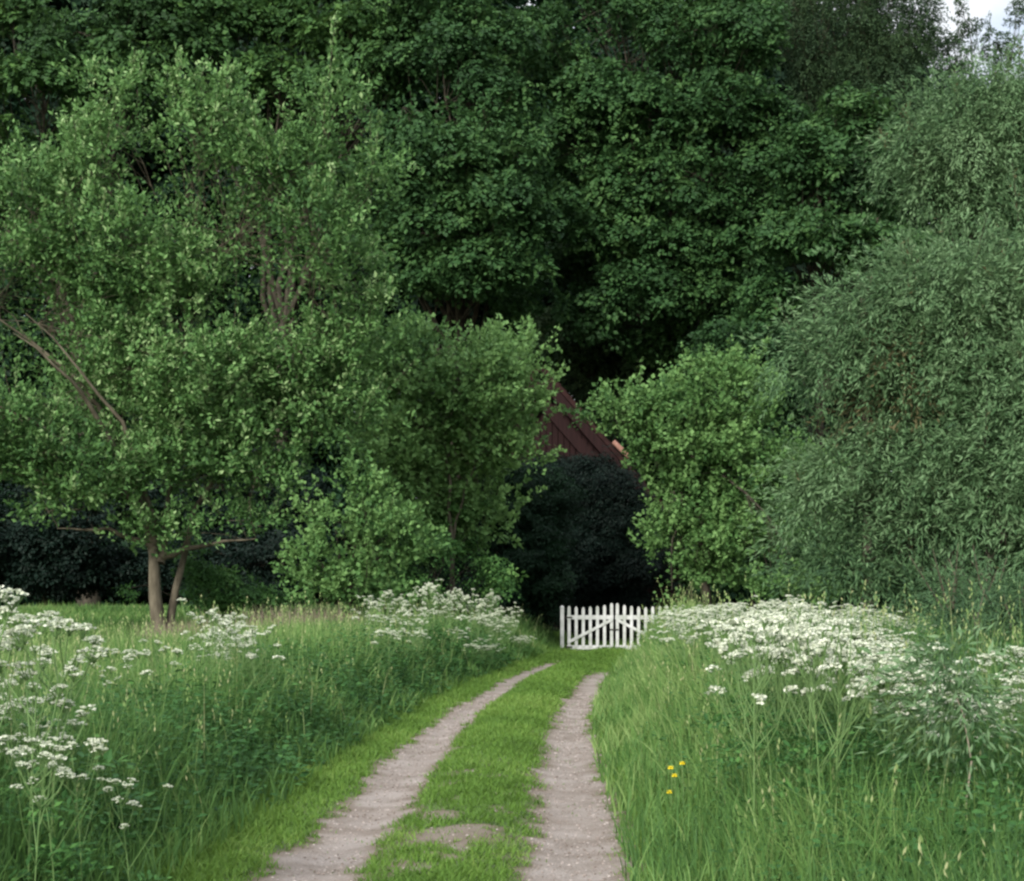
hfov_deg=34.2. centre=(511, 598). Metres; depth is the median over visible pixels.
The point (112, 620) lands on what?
tall grass
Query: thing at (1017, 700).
cow parsley
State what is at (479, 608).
cow parsley
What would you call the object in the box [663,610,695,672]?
cow parsley
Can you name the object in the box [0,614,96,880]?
cow parsley
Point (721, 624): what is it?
cow parsley
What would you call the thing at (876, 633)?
cow parsley
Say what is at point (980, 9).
sky
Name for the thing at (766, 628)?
cow parsley
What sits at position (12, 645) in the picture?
cow parsley
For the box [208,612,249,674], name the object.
cow parsley
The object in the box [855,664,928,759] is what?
cow parsley
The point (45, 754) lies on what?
cow parsley
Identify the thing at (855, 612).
cow parsley
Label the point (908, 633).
cow parsley
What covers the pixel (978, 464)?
willow tree
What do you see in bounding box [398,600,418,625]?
cow parsley
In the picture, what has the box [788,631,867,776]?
cow parsley
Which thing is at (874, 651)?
cow parsley
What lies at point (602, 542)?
yew tree
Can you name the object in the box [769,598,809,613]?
cow parsley
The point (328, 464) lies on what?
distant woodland
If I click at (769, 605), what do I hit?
cow parsley
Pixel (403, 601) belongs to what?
cow parsley
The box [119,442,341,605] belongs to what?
dark thicket
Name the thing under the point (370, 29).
sycamore tree
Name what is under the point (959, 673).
cow parsley
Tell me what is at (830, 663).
cow parsley
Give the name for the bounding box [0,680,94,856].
cow parsley
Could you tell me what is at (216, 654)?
cow parsley
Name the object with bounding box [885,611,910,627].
cow parsley
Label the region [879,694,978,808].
cow parsley
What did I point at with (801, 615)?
cow parsley
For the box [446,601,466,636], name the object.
cow parsley
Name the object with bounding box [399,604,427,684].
cow parsley
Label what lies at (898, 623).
cow parsley
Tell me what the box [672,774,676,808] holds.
buttercup
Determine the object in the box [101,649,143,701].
cow parsley
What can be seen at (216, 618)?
cow parsley
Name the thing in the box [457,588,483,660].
cow parsley
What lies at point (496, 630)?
cow parsley
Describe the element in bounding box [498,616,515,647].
cow parsley
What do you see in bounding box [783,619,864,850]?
cow parsley
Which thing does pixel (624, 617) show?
picket gate
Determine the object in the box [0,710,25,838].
cow parsley
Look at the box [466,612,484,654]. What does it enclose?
cow parsley
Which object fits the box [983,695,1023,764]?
cow parsley
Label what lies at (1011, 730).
cow parsley
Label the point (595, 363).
ivy clad tree
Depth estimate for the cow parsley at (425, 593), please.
29.13 m
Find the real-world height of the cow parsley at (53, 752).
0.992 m
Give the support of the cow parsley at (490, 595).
on the ground at (510, 856)
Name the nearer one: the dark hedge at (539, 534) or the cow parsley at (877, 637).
the cow parsley at (877, 637)
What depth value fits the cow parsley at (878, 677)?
9.68 m
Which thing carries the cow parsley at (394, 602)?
on the ground at (510, 856)
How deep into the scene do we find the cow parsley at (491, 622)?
36.20 m
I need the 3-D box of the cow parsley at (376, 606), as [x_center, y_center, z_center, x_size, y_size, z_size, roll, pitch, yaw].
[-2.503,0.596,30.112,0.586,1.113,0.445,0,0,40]
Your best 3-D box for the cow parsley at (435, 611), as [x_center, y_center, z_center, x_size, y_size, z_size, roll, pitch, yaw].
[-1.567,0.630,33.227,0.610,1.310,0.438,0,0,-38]
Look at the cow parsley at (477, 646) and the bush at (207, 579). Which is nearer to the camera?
the cow parsley at (477, 646)
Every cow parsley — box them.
[0,585,28,726]
[0,606,34,730]
[0,610,154,880]
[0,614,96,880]
[0,616,18,818]
[0,629,78,783]
[0,637,14,830]
[0,644,57,749]
[0,677,41,780]
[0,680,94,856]
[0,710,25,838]
[0,725,75,838]
[0,806,20,819]
[3,735,119,880]
[4,697,65,796]
[6,745,83,880]
[33,724,78,750]
[34,738,107,880]
[59,637,104,707]
[90,648,131,704]
[96,777,172,880]
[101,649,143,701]
[122,639,190,712]
[175,597,236,701]
[181,626,226,683]
[193,631,231,656]
[197,635,231,677]
[201,620,246,702]
[202,614,258,690]
[204,621,243,672]
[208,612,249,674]
[219,630,255,676]
[221,635,258,679]
[232,625,284,732]
[351,595,382,649]
[356,601,385,628]
[361,596,378,623]
[368,615,388,633]
[372,628,408,673]
[378,590,395,625]
[381,614,405,628]
[385,595,412,623]
[390,594,403,618]
[390,605,414,644]
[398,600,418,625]
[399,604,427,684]
[401,586,422,636]
[406,618,428,651]
[408,630,430,662]
[411,583,436,658]
[418,606,447,645]
[419,597,445,631]
[422,579,442,632]
[430,585,458,635]
[438,610,454,622]
[439,595,465,661]
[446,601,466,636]
[449,587,468,624]
[453,593,468,621]
[453,627,468,643]
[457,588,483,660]
[461,643,485,664]
[463,599,490,655]
[464,609,487,662]
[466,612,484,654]
[472,635,494,661]
[478,619,501,654]
[478,646,492,661]
[480,613,503,655]
[481,589,497,630]
[481,644,504,665]
[482,611,501,662]
[483,645,495,659]
[486,608,508,659]
[488,595,500,621]
[491,605,515,656]
[496,630,512,649]
[497,614,519,658]
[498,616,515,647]
[501,602,523,655]
[512,639,532,653]
[515,638,529,651]
[518,635,532,649]
[645,616,688,668]
[654,608,682,634]
[656,605,681,635]
[657,617,697,669]
[658,620,695,666]
[659,607,681,644]
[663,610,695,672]
[664,613,701,673]
[680,608,712,650]
[680,610,709,647]
[681,617,714,671]
[682,605,710,615]
[684,625,789,789]
[689,616,729,659]
[692,618,758,777]
[703,614,725,624]
[705,604,724,617]
[705,628,801,856]
[707,606,738,623]
[712,616,738,669]
[713,624,745,674]
[716,611,798,758]
[720,615,800,806]
[721,602,745,618]
[721,603,807,816]
[721,629,773,760]
[722,618,783,755]
[723,608,756,630]
[726,607,760,625]
[728,610,787,720]
[737,612,782,680]
[737,612,835,773]
[742,614,809,825]
[743,604,795,721]
[744,619,799,706]
[745,618,841,833]
[750,595,790,614]
[751,595,780,613]
[754,601,795,611]
[755,617,871,813]
[763,612,822,689]
[764,611,821,686]
[764,624,839,811]
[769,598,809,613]
[771,599,807,616]
[771,601,793,611]
[771,617,886,849]
[774,628,823,772]
[780,602,825,618]
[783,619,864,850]
[784,610,861,730]
[786,632,879,799]
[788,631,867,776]
[794,623,868,709]
[798,604,816,621]
[799,631,879,717]
[802,622,858,695]
[809,601,841,613]
[813,606,834,620]
[816,642,874,762]
[819,626,859,683]
[820,642,860,719]
[820,647,869,725]
[822,604,849,617]
[827,641,927,772]
[828,617,873,632]
[831,603,862,618]
[831,642,911,780]
[840,605,860,622]
[842,631,890,673]
[842,652,906,736]
[845,605,871,619]
[847,630,892,647]
[849,608,879,618]
[850,642,939,769]
[853,628,887,641]
[854,625,883,639]
[854,656,959,787]
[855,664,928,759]
[857,646,946,834]
[859,620,880,629]
[862,606,889,628]
[863,651,922,745]
[864,660,962,792]
[864,668,958,758]
[867,615,897,627]
[868,632,916,652]
[869,610,906,632]
[870,665,935,760]
[876,643,924,715]
[877,616,902,631]
[877,638,921,656]
[879,634,909,646]
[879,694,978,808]
[880,671,961,778]
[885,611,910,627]
[894,686,964,785]
[912,688,991,802]
[914,670,968,728]
[960,689,1023,775]
[962,646,1023,772]
[966,654,1023,749]
[973,694,1022,789]
[978,653,1023,715]
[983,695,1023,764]
[985,689,1022,761]
[989,675,1023,757]
[994,646,1023,759]
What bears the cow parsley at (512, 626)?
on the ground at (510, 856)
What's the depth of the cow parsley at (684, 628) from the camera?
18.09 m
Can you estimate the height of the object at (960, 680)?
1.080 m
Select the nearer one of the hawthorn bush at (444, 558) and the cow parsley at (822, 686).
the cow parsley at (822, 686)
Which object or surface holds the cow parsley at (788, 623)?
on the ground at (510, 856)
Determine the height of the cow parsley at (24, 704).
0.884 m
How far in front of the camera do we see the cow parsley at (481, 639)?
34.78 m
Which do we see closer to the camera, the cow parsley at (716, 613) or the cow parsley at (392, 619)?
the cow parsley at (716, 613)
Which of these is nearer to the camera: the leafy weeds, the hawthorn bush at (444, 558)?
the leafy weeds
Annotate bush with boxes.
[116,541,307,619]
[268,447,455,621]
[360,488,528,618]
[646,315,887,610]
[886,526,1023,659]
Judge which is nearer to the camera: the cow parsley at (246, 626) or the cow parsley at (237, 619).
the cow parsley at (246, 626)
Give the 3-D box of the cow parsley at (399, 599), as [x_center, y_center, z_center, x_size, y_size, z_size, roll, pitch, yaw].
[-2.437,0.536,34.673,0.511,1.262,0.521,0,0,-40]
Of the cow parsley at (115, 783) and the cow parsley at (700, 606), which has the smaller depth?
the cow parsley at (115, 783)
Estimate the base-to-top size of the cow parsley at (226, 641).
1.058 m
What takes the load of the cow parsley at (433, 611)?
on the ground at (510, 856)
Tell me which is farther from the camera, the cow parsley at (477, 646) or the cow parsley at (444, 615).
the cow parsley at (444, 615)
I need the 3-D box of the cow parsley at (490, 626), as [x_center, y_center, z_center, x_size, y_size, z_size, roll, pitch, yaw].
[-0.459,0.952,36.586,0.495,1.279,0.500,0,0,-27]
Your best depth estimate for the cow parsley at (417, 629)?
28.83 m
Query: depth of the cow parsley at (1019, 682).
9.52 m
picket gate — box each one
[565,603,617,648]
[615,603,660,648]
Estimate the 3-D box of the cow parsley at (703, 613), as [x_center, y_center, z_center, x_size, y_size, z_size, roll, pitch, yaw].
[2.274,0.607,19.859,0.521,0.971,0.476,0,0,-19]
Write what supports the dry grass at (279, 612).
on the ground at (510, 856)
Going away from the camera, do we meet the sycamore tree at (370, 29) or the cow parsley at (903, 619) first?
the cow parsley at (903, 619)
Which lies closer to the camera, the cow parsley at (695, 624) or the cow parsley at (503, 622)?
the cow parsley at (695, 624)
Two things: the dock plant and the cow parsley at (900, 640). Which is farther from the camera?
the cow parsley at (900, 640)
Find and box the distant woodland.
[0,0,1023,615]
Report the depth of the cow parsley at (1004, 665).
10.24 m
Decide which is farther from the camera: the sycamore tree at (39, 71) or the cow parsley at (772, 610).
the sycamore tree at (39, 71)
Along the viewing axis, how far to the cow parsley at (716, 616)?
20.50 m
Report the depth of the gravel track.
12.31 m
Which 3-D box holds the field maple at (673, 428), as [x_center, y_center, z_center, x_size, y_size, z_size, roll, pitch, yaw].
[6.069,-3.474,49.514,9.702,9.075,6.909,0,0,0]
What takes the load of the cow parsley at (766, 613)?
on the ground at (510, 856)
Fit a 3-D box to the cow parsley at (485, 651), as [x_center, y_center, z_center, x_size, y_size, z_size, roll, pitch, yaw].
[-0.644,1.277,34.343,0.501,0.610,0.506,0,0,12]
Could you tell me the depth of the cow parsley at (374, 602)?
25.56 m
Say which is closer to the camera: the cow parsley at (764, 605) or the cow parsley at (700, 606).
the cow parsley at (764, 605)
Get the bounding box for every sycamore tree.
[0,0,204,607]
[147,0,440,606]
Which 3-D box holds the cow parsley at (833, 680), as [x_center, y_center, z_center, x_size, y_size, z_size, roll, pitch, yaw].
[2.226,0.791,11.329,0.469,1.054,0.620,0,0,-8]
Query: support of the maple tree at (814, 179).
on the ground at (510, 856)
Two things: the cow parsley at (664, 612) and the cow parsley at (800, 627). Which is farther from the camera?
the cow parsley at (664, 612)
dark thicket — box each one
[0,457,220,605]
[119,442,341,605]
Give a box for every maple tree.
[330,0,592,453]
[508,0,817,606]
[725,81,956,613]
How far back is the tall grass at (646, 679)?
9.83 m
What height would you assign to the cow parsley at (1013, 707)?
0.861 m
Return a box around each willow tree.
[735,158,1023,625]
[838,30,1023,594]
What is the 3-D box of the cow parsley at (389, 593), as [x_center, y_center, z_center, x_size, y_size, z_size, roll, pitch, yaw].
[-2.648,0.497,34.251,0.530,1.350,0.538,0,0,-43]
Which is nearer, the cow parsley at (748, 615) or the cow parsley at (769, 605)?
the cow parsley at (748, 615)
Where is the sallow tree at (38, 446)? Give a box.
[0,10,424,634]
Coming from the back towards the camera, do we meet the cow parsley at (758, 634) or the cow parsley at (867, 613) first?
the cow parsley at (867, 613)
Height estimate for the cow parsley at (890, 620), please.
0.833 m
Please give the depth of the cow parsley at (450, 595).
33.40 m
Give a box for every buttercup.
[668,766,672,805]
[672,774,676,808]
[679,761,684,800]
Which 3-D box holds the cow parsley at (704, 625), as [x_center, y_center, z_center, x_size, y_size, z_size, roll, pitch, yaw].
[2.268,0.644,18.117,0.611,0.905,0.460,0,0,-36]
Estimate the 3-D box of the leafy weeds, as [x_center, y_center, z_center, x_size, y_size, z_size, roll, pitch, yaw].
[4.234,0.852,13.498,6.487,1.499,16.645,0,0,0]
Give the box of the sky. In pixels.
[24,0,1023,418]
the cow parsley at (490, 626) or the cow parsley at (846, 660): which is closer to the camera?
the cow parsley at (846, 660)
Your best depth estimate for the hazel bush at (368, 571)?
38.80 m
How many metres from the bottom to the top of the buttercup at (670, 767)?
0.402 m
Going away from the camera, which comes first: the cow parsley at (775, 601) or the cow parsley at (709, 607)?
the cow parsley at (775, 601)
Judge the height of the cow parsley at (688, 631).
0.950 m
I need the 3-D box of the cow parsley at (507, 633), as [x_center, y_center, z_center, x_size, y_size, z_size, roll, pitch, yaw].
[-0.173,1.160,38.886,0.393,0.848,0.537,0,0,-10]
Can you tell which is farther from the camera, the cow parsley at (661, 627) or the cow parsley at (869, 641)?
the cow parsley at (661, 627)
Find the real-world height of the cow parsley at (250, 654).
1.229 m
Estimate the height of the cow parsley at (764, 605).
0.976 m
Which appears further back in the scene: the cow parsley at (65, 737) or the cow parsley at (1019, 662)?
the cow parsley at (1019, 662)
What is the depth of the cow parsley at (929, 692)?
8.99 m
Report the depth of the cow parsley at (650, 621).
20.05 m
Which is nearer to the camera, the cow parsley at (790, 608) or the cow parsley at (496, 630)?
the cow parsley at (790, 608)
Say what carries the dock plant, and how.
on the ground at (510, 856)
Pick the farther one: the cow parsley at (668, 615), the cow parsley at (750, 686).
the cow parsley at (668, 615)
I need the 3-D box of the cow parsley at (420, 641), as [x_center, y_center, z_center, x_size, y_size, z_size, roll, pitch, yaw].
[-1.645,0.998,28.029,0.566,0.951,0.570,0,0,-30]
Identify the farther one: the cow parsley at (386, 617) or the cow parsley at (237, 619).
the cow parsley at (386, 617)
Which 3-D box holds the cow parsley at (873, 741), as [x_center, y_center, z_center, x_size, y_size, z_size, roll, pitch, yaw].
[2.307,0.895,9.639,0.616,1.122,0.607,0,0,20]
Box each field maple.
[302,300,569,614]
[554,331,865,610]
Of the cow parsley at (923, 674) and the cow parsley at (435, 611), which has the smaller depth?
the cow parsley at (923, 674)
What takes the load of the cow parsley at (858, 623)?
on the ground at (510, 856)
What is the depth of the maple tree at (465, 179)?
70.31 m
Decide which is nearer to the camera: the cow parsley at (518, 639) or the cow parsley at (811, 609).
the cow parsley at (811, 609)
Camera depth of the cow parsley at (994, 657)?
9.93 m
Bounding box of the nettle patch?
[0,616,518,880]
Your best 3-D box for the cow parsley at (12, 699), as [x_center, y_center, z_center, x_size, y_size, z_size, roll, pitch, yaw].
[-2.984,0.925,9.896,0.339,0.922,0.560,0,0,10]
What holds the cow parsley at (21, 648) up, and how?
on the ground at (510, 856)
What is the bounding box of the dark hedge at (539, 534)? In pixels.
[373,457,589,629]
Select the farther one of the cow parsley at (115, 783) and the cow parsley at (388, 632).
the cow parsley at (388, 632)
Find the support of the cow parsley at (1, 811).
on the ground at (510, 856)
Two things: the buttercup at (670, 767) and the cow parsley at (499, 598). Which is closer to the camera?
the buttercup at (670, 767)
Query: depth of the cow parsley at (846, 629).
12.32 m
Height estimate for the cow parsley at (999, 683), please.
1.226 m
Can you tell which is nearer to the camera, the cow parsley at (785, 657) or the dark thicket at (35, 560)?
the cow parsley at (785, 657)
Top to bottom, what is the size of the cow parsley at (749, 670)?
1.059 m
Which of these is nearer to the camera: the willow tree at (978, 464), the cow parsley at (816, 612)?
the cow parsley at (816, 612)
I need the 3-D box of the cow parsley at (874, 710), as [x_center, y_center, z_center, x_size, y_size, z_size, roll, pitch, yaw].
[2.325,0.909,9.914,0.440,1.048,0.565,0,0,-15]
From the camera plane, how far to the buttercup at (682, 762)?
11.60 m
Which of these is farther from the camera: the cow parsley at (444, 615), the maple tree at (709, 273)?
the maple tree at (709, 273)
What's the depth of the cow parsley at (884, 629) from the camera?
13.40 m
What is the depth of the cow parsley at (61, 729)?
10.29 m
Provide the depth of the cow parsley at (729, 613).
17.34 m
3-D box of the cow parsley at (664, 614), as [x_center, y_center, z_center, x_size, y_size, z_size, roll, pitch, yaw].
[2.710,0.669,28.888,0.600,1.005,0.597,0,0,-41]
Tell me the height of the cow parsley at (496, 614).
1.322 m
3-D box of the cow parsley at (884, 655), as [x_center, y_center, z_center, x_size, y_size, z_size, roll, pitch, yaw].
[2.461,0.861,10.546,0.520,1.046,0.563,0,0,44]
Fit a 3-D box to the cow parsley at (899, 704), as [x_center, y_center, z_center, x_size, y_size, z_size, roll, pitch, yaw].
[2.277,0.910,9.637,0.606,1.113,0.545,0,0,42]
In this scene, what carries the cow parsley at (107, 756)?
on the ground at (510, 856)
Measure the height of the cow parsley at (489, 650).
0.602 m
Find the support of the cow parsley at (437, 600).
on the ground at (510, 856)
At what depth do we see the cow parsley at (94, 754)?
7.78 m
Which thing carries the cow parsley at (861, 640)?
on the ground at (510, 856)
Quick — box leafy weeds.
[639,608,1023,880]
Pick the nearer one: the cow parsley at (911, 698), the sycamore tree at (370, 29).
the cow parsley at (911, 698)
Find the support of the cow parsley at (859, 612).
on the ground at (510, 856)
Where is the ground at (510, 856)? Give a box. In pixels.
[4,604,916,880]
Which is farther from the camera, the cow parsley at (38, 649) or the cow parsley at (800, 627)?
the cow parsley at (38, 649)
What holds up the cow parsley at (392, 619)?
on the ground at (510, 856)
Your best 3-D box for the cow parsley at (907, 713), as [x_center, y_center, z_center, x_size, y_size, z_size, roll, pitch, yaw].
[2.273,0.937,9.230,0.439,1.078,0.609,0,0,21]
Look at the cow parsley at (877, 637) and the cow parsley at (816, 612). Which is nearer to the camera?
the cow parsley at (877, 637)
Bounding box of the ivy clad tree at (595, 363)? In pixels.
[511,286,785,476]
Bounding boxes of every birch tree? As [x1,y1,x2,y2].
[767,0,952,613]
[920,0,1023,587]
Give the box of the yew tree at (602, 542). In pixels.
[482,444,683,640]
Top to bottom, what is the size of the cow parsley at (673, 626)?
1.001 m
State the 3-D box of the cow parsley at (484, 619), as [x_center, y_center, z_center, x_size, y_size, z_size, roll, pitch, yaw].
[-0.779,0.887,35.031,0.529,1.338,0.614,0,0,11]
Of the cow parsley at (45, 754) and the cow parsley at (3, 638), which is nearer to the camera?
the cow parsley at (45, 754)
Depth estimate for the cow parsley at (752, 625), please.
9.59 m
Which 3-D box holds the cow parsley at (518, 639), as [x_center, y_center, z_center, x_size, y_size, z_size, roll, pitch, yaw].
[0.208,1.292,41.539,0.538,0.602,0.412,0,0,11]
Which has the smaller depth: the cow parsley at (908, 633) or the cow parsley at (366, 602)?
the cow parsley at (908, 633)
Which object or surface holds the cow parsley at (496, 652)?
on the ground at (510, 856)
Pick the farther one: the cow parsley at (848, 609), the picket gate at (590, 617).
the picket gate at (590, 617)
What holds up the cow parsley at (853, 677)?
on the ground at (510, 856)
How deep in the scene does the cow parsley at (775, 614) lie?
13.57 m
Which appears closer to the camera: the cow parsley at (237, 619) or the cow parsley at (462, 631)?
the cow parsley at (237, 619)
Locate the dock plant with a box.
[832,840,935,880]
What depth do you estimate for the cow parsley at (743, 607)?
22.20 m
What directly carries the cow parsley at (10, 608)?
on the ground at (510, 856)
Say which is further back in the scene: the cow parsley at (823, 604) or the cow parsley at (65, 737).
the cow parsley at (823, 604)
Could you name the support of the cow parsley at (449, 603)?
on the ground at (510, 856)
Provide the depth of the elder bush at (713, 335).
64.98 m
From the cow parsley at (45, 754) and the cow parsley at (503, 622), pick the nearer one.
the cow parsley at (45, 754)
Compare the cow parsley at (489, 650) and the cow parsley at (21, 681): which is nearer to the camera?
the cow parsley at (21, 681)
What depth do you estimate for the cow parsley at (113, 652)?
14.87 m
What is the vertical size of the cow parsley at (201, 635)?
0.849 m
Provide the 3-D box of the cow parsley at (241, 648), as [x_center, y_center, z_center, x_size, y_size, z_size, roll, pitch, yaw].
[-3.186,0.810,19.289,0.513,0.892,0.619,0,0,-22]
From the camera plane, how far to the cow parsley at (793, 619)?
12.81 m
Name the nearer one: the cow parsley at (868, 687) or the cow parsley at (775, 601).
the cow parsley at (868, 687)
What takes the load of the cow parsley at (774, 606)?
on the ground at (510, 856)
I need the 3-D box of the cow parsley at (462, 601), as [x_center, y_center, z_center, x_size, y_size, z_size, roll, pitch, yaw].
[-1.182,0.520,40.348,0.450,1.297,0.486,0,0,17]
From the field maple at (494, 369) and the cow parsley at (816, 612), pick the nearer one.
the cow parsley at (816, 612)
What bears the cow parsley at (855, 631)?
on the ground at (510, 856)
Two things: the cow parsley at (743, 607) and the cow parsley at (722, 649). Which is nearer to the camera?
the cow parsley at (722, 649)
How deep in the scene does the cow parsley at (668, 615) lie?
23.18 m
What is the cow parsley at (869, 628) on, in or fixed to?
on the ground at (510, 856)
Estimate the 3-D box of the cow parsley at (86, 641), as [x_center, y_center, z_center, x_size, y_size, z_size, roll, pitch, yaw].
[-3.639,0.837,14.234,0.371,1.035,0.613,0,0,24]
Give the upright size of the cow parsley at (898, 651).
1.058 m
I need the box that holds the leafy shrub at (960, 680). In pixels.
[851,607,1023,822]
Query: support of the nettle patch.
on the ground at (510, 856)
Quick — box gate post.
[560,605,563,647]
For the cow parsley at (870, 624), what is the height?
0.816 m
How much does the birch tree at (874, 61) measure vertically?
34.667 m
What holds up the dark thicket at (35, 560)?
on the ground at (510, 856)
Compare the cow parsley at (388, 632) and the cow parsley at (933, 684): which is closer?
the cow parsley at (933, 684)
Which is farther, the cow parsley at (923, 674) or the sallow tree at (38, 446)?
the sallow tree at (38, 446)
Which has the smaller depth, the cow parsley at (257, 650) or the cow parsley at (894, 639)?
the cow parsley at (894, 639)
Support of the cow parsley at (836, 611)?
on the ground at (510, 856)
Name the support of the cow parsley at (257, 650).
on the ground at (510, 856)
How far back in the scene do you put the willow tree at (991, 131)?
49.15 m
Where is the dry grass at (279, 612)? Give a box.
[98,602,408,641]
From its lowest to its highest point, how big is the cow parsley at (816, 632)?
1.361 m
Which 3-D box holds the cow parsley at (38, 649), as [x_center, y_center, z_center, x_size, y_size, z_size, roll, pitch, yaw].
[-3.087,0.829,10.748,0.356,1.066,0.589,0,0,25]
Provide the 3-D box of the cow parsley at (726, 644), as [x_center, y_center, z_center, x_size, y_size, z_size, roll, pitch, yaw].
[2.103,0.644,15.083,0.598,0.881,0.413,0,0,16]
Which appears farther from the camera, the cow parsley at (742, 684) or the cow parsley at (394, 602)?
the cow parsley at (394, 602)
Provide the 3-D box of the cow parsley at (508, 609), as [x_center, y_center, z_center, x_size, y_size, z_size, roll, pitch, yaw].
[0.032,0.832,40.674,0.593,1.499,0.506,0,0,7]
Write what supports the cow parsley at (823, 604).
on the ground at (510, 856)
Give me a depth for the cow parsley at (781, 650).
9.24 m
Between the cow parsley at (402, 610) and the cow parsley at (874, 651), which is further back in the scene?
the cow parsley at (402, 610)
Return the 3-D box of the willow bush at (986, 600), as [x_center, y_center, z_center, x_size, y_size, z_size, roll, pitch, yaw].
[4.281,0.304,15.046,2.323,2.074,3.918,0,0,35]
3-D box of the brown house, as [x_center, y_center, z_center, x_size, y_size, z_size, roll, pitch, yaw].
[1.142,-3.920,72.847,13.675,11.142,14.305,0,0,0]
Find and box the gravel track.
[234,657,645,880]
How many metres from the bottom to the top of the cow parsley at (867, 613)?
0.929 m
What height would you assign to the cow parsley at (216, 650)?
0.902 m
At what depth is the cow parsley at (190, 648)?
16.33 m
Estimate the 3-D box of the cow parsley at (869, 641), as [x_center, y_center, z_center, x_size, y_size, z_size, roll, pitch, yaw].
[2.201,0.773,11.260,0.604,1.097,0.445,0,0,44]
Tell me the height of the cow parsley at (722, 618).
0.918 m
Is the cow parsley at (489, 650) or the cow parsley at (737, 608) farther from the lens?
the cow parsley at (489, 650)
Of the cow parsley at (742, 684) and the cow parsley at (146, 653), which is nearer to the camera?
the cow parsley at (742, 684)
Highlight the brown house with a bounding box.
[370,360,693,638]
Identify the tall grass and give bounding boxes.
[0,591,571,880]
[582,576,1023,880]
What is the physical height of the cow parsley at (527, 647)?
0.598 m
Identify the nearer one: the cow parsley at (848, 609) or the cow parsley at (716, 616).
the cow parsley at (716, 616)
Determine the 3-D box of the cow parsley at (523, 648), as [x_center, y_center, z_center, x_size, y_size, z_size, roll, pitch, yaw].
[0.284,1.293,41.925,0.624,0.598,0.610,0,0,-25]
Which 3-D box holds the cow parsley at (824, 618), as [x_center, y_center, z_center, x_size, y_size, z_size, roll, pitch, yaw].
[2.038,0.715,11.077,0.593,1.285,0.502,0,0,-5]
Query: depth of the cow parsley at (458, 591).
38.12 m
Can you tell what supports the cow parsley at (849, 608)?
on the ground at (510, 856)
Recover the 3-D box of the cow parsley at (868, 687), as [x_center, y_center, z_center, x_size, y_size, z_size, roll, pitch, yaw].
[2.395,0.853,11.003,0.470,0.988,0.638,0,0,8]
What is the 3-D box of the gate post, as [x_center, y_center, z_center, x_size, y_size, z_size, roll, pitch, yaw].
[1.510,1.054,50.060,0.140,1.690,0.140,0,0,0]
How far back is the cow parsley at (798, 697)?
11.32 m
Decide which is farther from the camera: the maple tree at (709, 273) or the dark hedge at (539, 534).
the maple tree at (709, 273)
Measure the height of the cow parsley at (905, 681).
1.208 m
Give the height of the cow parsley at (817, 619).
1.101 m

